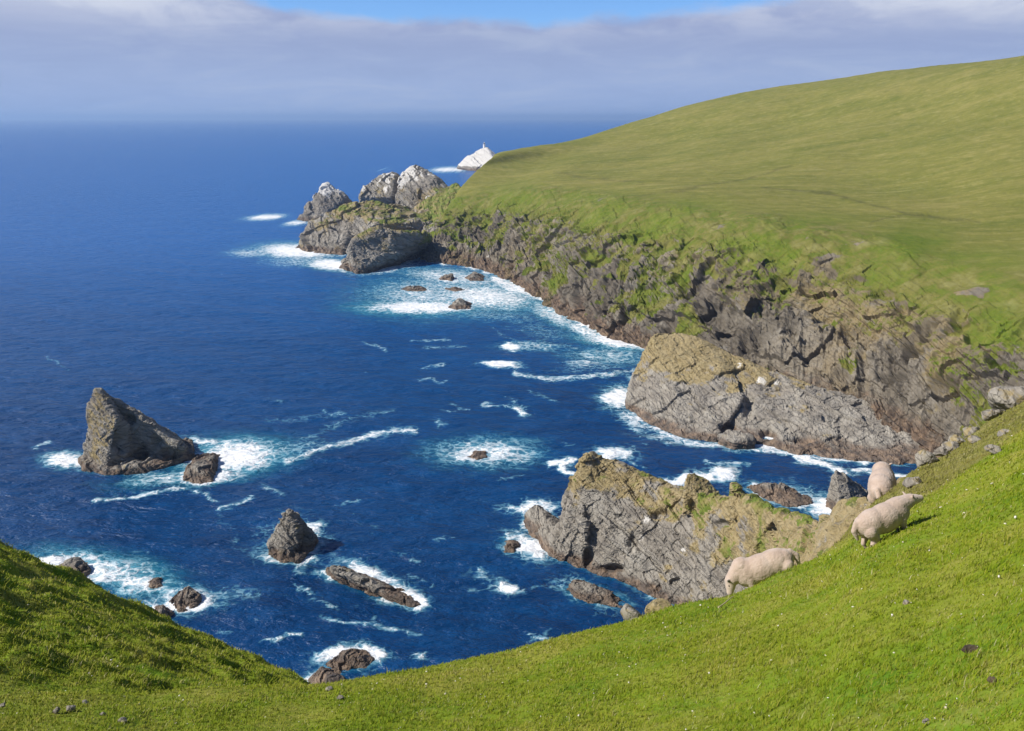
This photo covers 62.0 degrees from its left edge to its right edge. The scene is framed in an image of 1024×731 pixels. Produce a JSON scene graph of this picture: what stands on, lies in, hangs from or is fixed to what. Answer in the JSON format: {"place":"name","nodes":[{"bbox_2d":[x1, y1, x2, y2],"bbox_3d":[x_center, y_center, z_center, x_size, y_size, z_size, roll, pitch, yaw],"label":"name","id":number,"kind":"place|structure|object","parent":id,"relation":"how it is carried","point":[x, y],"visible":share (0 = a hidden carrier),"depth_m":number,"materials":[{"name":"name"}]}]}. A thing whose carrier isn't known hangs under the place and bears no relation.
{"place":"outdoors","nodes":[
{"label":"outdoors","id":0,"kind":"place"},
{"bbox_2d":[0,120,916,681],"bbox_3d":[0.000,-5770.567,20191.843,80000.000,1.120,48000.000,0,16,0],"label":"sea","id":1,"kind":"structure","parent":0,"point":[168,274],"depth_m":315.50,"materials":[{"name":"liquid"}]},
{"bbox_2d":[59,557,91,575],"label":"sea rock","id":2,"kind":"object","parent":1,"relation":"in","point":[80,564],"visible":0.37,"depth_m":193.77,"materials":[{"name":"grey stone"}]},
{"bbox_2d":[78,388,194,474],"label":"sea stack","id":3,"kind":"object","parent":1,"relation":"in","point":[122,437],"visible":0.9,"depth_m":254.06,"materials":[{"name":"grey stone"}]},
{"bbox_2d":[148,577,162,588],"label":"sea rock","id":4,"kind":"object","parent":1,"relation":"in","point":[156,582],"visible":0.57,"depth_m":188.78,"materials":[{"name":"grey stone"}]},
{"bbox_2d":[155,604,173,616],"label":"sea rock","id":5,"kind":"object","parent":1,"relation":"in","point":[162,609],"visible":0.37,"depth_m":177.59,"materials":[{"name":"grey stone"}]},
{"bbox_2d":[169,586,201,612],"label":"sea rock","id":6,"kind":"object","parent":1,"relation":"in","point":[185,597],"visible":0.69,"depth_m":181.56,"materials":[{"name":"grey stone"}]},
{"bbox_2d":[183,452,219,483],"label":"sea rock","id":7,"kind":"object","parent":1,"relation":"in","point":[201,468],"visible":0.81,"depth_m":247.46,"materials":[{"name":"grey stone"}]},
{"bbox_2d":[266,509,318,563],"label":"sea stack","id":8,"kind":"object","parent":1,"relation":"in","point":[293,538],"visible":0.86,"depth_m":201.81,"materials":[{"name":"grey stone"}]},
{"bbox_2d":[297,182,351,221],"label":"sea stack","id":9,"kind":"object","parent":1,"relation":"in","point":[328,197],"visible":0.58,"depth_m":855.09,"materials":[{"name":"grey stone"}]},
{"bbox_2d":[308,666,344,684],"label":"sea rock","id":10,"kind":"object","parent":1,"relation":"in","point":[323,674],"visible":0.55,"depth_m":157.29,"materials":[{"name":"grey stone"}]},
{"bbox_2d":[325,648,374,670],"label":"sea rock","id":11,"kind":"object","parent":1,"relation":"in","point":[349,659],"visible":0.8,"depth_m":161.59,"materials":[{"name":"grey stone"}]},
{"bbox_2d":[326,565,419,607],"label":"sea rock","id":12,"kind":"object","parent":1,"relation":"in","point":[366,583],"visible":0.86,"depth_m":186.15,"materials":[{"name":"grey stone"}]},
{"bbox_2d":[296,164,460,273],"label":"rocky headland","id":13,"kind":"structure","parent":1,"relation":"in","point":[388,219],"depth_m":672.49,"materials":[{"name":"grey stone"}]},
{"bbox_2d":[400,285,426,291],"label":"sea rock","id":14,"kind":"object","parent":1,"relation":"in","point":[414,288],"visible":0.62,"depth_m":512.62,"materials":[{"name":"grey stone"}]},
{"bbox_2d":[439,273,453,280],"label":"sea rock","id":15,"kind":"object","parent":1,"relation":"in","point":[449,277],"visible":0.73,"depth_m":545.91,"materials":[{"name":"grey stone"}]},
{"bbox_2d":[445,287,464,291],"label":"sea rock","id":16,"kind":"object","parent":1,"relation":"in","point":[454,289],"visible":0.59,"depth_m":514.68,"materials":[{"name":"grey stone"}]},
{"bbox_2d":[448,298,471,309],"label":"sea rock","id":17,"kind":"object","parent":1,"relation":"in","point":[458,303],"visible":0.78,"depth_m":465.77,"materials":[{"name":"grey stone"}]},
{"bbox_2d":[465,271,483,280],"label":"sea rock","id":18,"kind":"object","parent":1,"relation":"in","point":[474,276],"visible":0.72,"depth_m":547.58,"materials":[{"name":"grey stone"}]},
{"bbox_2d":[457,147,494,170],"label":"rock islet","id":19,"kind":"object","parent":1,"relation":"in","point":[478,159],"visible":0.41,"depth_m":1689.80,"materials":[{"name":"white stone"}]},
{"bbox_2d":[467,450,486,459],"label":"sea rock","id":20,"kind":"object","parent":1,"relation":"in","point":[477,455],"visible":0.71,"depth_m":261.65,"materials":[{"name":"grey stone"}]},
{"bbox_2d":[503,537,519,552],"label":"sea rock","id":21,"kind":"object","parent":1,"relation":"in","point":[510,546],"visible":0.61,"depth_m":205.19,"materials":[{"name":"grey stone"}]},
{"bbox_2d":[567,579,624,607],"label":"sea rock","id":22,"kind":"object","parent":1,"relation":"in","point":[585,591],"visible":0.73,"depth_m":183.17,"materials":[{"name":"grey stone"}]},
{"bbox_2d":[523,451,902,604],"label":"rock fin","id":23,"kind":"object","parent":1,"relation":"in","point":[693,537],"visible":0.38,"depth_m":187.72,"materials":[{"name":"grey stone"}]},
{"bbox_2d":[625,333,921,464],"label":"rock promontory","id":24,"kind":"structure","parent":1,"relation":"in","point":[682,385],"depth_m":287.94,"materials":[{"name":"grey stone"}]},
{"bbox_2d":[746,482,812,506],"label":"sea rock","id":25,"kind":"object","parent":1,"relation":"in","point":[783,494],"visible":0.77,"depth_m":232.99,"materials":[{"name":"grey stone"}]},
{"bbox_2d":[825,470,867,509],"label":"slab rock","id":26,"kind":"object","parent":1,"relation":"in","point":[843,485],"visible":0.53,"depth_m":226.34,"materials":[{"name":"grey stone"}]},
{"bbox_2d":[0,402,1023,730],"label":"grass slope","id":27,"kind":"structure","parent":0,"point":[650,668],"depth_m":9.04,"materials":[{"name":"green plant"}]},
{"bbox_2d":[52,707,60,713],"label":"stone","id":28,"kind":"object","parent":27,"relation":"on","point":[56,710],"visible":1,"depth_m":8.63,"materials":[{"name":"grey stone"}]},
{"bbox_2d":[66,705,75,711],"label":"stone","id":29,"kind":"object","parent":27,"relation":"on","point":[69,708],"visible":0.99,"depth_m":8.73,"materials":[{"name":"grey stone"}]},
{"bbox_2d":[118,717,126,722],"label":"stone","id":30,"kind":"object","parent":27,"relation":"on","point":[123,719],"visible":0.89,"depth_m":8.48,"materials":[{"name":"grey stone"}]},
{"bbox_2d":[3,434,1023,730],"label":"wildflowers","id":31,"kind":"object","parent":27,"relation":"on","point":[663,622],"visible":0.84,"depth_m":9.24,"materials":[{"name":"white plant"}]},
{"bbox_2d":[620,603,641,620],"bbox_3d":[2.044,4.197,14.429,0.406,0.245,0.328,13,20,37],"label":"boulder","id":32,"kind":"object","parent":27,"relation":"on","point":[628,612],"visible":0.77,"depth_m":14.34,"materials":[{"name":"stone"}]},
{"bbox_2d":[644,598,672,614],"bbox_3d":[2.534,4.184,14.758,0.510,0.288,0.476,0,16,0],"label":"boulder","id":33,"kind":"object","parent":27,"relation":"on","point":[655,604],"visible":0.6,"depth_m":14.61,"materials":[{"name":"stone"}]},
{"bbox_2d":[725,548,799,594],"bbox_3d":[4.601,3.839,15.602,1.462,0.872,0.530,-19,-3,7],"label":"sheep","id":34,"kind":"object","parent":27,"relation":"on","point":[752,570],"visible":0.73,"depth_m":15.46},
{"bbox_2d":[867,461,896,503],"bbox_3d":[8.064,2.647,18.412,0.584,0.940,1.684,-20,10,33],"label":"sheep","id":35,"kind":"object","parent":27,"relation":"on","point":[882,481],"visible":0.71,"depth_m":18.00},
{"bbox_2d":[851,492,923,547],"bbox_3d":[4.749,1.970,10.691,1.083,0.569,0.355,-24,7,-11],"label":"sheep","id":36,"kind":"object","parent":27,"relation":"on","point":[873,524],"visible":0.94,"depth_m":10.55},
{"bbox_2d":[902,477,921,487],"bbox_3d":[6.793,1.996,14.467,0.283,0.225,0.303,-10,19,-30],"label":"boulder","id":37,"kind":"object","parent":27,"relation":"on","point":[908,482],"visible":0.81,"depth_m":14.40,"materials":[{"name":"stone"}]},
{"bbox_2d":[915,449,937,467],"bbox_3d":[8.457,1.894,17.425,0.432,0.391,0.407,0,16,0],"label":"boulder","id":38,"kind":"object","parent":27,"relation":"on","point":[923,457],"visible":0.88,"depth_m":17.27,"materials":[{"name":"stone"}]},
{"bbox_2d":[933,447,948,455],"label":"boulder","id":39,"kind":"object","parent":27,"relation":"on","point":[941,451],"visible":0.94,"depth_m":18.15,"materials":[{"name":"stone"}]},
{"bbox_2d":[941,441,958,451],"bbox_3d":[9.618,1.771,18.654,0.413,0.252,0.374,13,21,38],"label":"boulder","id":40,"kind":"object","parent":27,"relation":"on","point":[949,446],"visible":0.7,"depth_m":18.56,"materials":[{"name":"stone"}]},
{"bbox_2d":[948,434,964,443],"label":"boulder","id":41,"kind":"object","parent":27,"relation":"on","point":[956,438],"visible":0.59,"depth_m":18.82,"materials":[{"name":"stone"}]},
{"bbox_2d":[961,644,978,652],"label":"earth clod","id":42,"kind":"object","parent":27,"relation":"on","point":[967,648],"visible":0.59,"depth_m":5.04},
{"bbox_2d":[963,426,979,436],"bbox_3d":[10.725,1.524,19.824,0.400,0.266,0.348,0,16,0],"label":"boulder","id":43,"kind":"object","parent":27,"relation":"on","point":[967,431],"visible":0.69,"depth_m":19.74,"materials":[{"name":"stone"}]},
{"bbox_2d":[968,435,980,443],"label":"boulder","id":44,"kind":"object","parent":27,"relation":"on","point":[972,439],"visible":0.79,"depth_m":17.65,"materials":[{"name":"stone"}]},
{"bbox_2d":[987,676,996,682],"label":"earth clod","id":45,"kind":"object","parent":27,"relation":"on","point":[990,678],"visible":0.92,"depth_m":4.44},
{"bbox_2d":[981,409,1003,420],"bbox_3d":[11.845,1.217,21.008,0.548,0.359,0.412,0,16,0],"label":"boulder","id":46,"kind":"object","parent":27,"relation":"on","point":[988,414],"visible":0.77,"depth_m":20.86,"materials":[{"name":"stone"}]},
{"bbox_2d":[984,444,1001,453],"bbox_3d":[8.050,1.397,14.261,0.267,0.143,0.242,0,16,0],"label":"boulder","id":47,"kind":"object","parent":27,"relation":"on","point":[993,448],"visible":0.98,"depth_m":14.22,"materials":[{"name":"stone"}]},
{"bbox_2d":[997,429,1008,436],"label":"boulder","id":48,"kind":"object","parent":27,"relation":"on","point":[1001,432],"visible":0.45,"depth_m":15.85,"materials":[{"name":"stone"}]},
{"bbox_2d":[987,386,1023,411],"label":"boulder","id":49,"kind":"object","parent":27,"relation":"on","point":[1003,398],"visible":0.8,"depth_m":21.18,"materials":[{"name":"stone"}]},
{"bbox_2d":[0,0,1023,119],"label":"sky","id":50,"kind":"structure","parent":0,"point":[60,59],"materials":[{"name":"blue"}]},
{"bbox_2d":[420,56,1023,457],"bbox_3d":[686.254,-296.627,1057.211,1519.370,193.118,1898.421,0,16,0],"label":"hill","id":51,"kind":"structure","parent":0,"point":[859,236],"depth_m":450.37,"materials":[{"name":"green plant"}]}
]}

